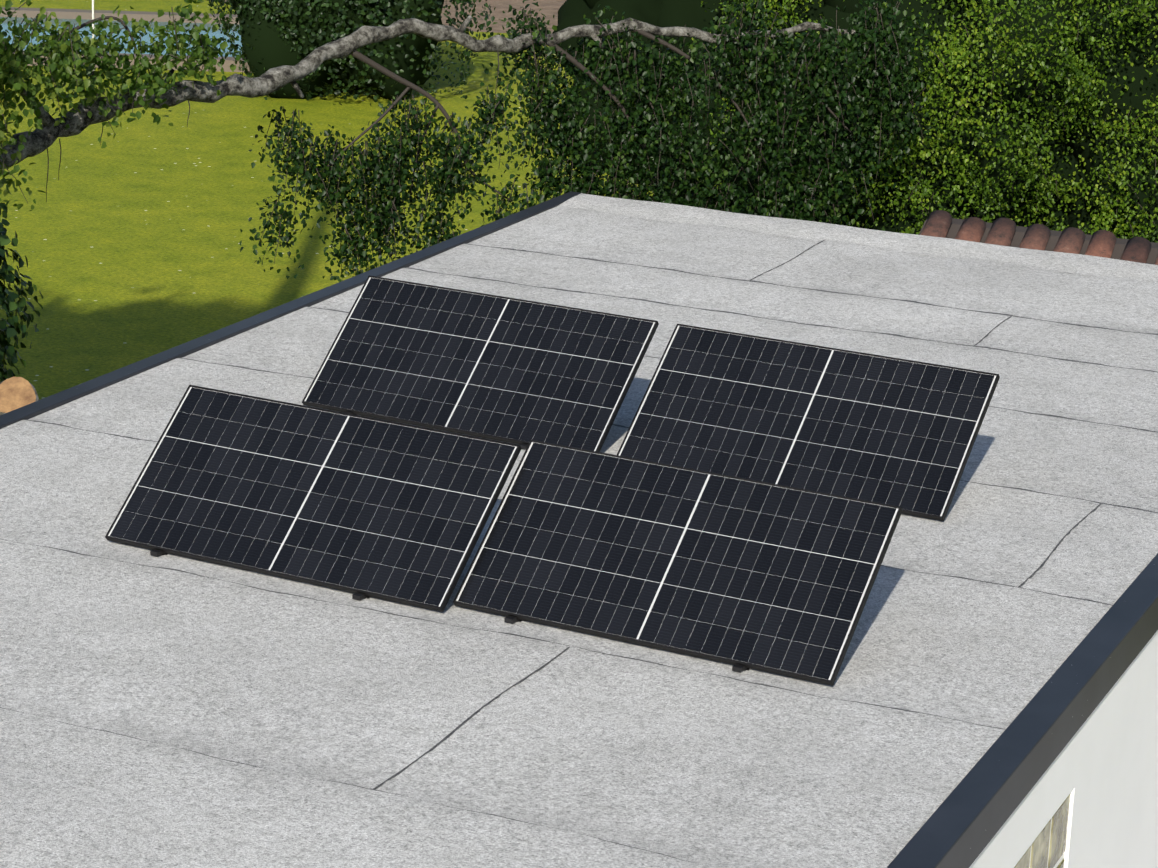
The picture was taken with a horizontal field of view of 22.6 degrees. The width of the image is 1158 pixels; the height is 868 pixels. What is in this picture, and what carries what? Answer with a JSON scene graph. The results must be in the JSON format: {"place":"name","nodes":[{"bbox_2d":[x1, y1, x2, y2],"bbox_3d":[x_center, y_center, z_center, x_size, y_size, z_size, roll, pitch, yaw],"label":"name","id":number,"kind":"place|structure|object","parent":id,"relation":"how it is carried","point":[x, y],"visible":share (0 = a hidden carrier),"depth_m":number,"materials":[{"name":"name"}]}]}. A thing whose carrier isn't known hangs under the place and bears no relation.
{"place":"outdoors","nodes":[
{"label":"outdoors","id":0,"kind":"place"},
{"bbox_2d":[0,0,653,399],"bbox_3d":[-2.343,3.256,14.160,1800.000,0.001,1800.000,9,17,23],"label":"lawn ground","id":1,"kind":"structure","parent":0,"point":[130,238],"depth_m":34.39,"materials":[{"name":"green plant"}]},
{"bbox_2d":[0,377,38,414],"bbox_3d":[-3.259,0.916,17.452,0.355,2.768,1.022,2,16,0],"label":"boulder","id":2,"kind":"object","parent":1,"relation":"on","point":[17,392],"visible":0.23,"depth_m":16.71,"materials":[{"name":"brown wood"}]},
{"bbox_2d":[92,0,94,70],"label":"pole","id":3,"kind":"object","parent":1,"relation":"on","point":[93,36],"depth_m":43.56,"materials":[{"name":"white metal"}]},
{"bbox_2d":[0,7,251,72],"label":"garden pool","id":4,"kind":"structure","parent":1,"relation":"on","point":[65,15],"depth_m":48.80,"materials":[{"name":"teal liquid"}]},
{"bbox_2d":[230,0,443,100],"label":"shade shrub","id":5,"kind":"object","parent":1,"relation":"on","point":[271,49],"visible":0.56,"depth_m":42.05,"materials":[{"name":"green plant"}]},
{"bbox_2d":[207,0,495,109],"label":"shrub leaves","id":6,"kind":"object","parent":1,"relation":"on","point":[274,10],"visible":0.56,"depth_m":41.81,"materials":[{"name":"green plant"}]},
{"bbox_2d":[225,0,565,33],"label":"soil bed","id":7,"kind":"object","parent":1,"relation":"on","point":[549,9],"depth_m":52.37,"materials":[{"name":"brown soil"}]},
{"bbox_2d":[0,15,898,201],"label":"birch tree","id":8,"kind":"object","parent":1,"relation":"on","point":[269,81],"visible":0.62,"depth_m":22.02,"materials":[{"name":"grey plant"}]},
{"bbox_2d":[0,203,42,381],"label":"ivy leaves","id":9,"kind":"object","parent":8,"relation":"attached to","point":[14,327],"visible":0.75,"depth_m":19.86,"materials":[{"name":"green plant"}]},
{"bbox_2d":[0,0,240,210],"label":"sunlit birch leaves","id":10,"kind":"object","parent":8,"relation":"attached to","point":[64,71],"visible":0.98,"depth_m":20.14,"materials":[{"name":"green plant"}]},
{"bbox_2d":[0,0,943,281],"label":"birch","id":11,"kind":"object","parent":8,"relation":"on","point":[817,88],"depth_m":23.29,"materials":[{"name":"green plant"}]},
{"bbox_2d":[553,0,1157,242],"bbox_3d":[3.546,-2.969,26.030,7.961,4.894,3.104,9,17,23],"label":"hedge","id":12,"kind":"object","parent":1,"relation":"on","point":[672,13],"visible":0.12,"depth_m":25.33,"materials":[{"name":"green plant"}]},
{"bbox_2d":[919,210,1157,264],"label":"roof tiles","id":13,"kind":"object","parent":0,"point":[1010,233],"depth_m":21.20,"materials":[{"name":"ceramic"}]},
{"bbox_2d":[969,630,1157,867],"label":"garage walls","id":14,"kind":"structure","parent":0,"point":[1102,769],"depth_m":13.01,"materials":[{"name":"white paint"}]},
{"bbox_2d":[0,193,1157,867],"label":"garage roof","id":15,"kind":"structure","parent":14,"relation":"on","point":[168,711],"depth_m":12.40,"materials":[{"name":"grey asphalt"}]},
{"bbox_2d":[105,385,521,611],"bbox_3d":[-1.183,0.426,13.533,1.819,0.521,0.944,10,58,26],"label":"solar panel","id":16,"kind":"object","parent":15,"relation":"on","point":[360,507],"visible":0.92,"depth_m":13.33,"materials":[{"name":"black"}]},
{"bbox_2d":[302,276,658,451],"bbox_3d":[-0.492,-0.231,15.924,1.819,0.521,0.944,10,58,26],"label":"solar panel","id":17,"kind":"object","parent":15,"relation":"on","point":[521,373],"visible":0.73,"depth_m":15.73,"materials":[{"name":"black"}]},
{"bbox_2d":[453,440,902,685],"bbox_3d":[0.474,0.690,12.829,1.819,0.521,0.944,10,58,26],"label":"solar panel","id":18,"kind":"object","parent":15,"relation":"on","point":[741,574],"visible":0.96,"depth_m":12.63,"materials":[{"name":"black"}]},
{"bbox_2d":[617,324,999,520],"bbox_3d":[1.222,0.072,15.090,1.819,0.521,0.944,10,58,26],"label":"solar panel","id":19,"kind":"object","parent":15,"relation":"on","point":[903,433],"visible":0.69,"depth_m":14.90,"materials":[{"name":"black"}]},
{"bbox_2d":[0,191,1157,867],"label":"roof edge trim","id":20,"kind":"structure","parent":14,"relation":"on","point":[976,809],"depth_m":12.20,"materials":[{"name":"grey metal"}]},
{"bbox_2d":[1014,794,1070,867],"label":"glass block window","id":21,"kind":"structure","parent":14,"relation":"on","point":[1047,848],"depth_m":12.20,"materials":[{"name":"glass"}]}
]}

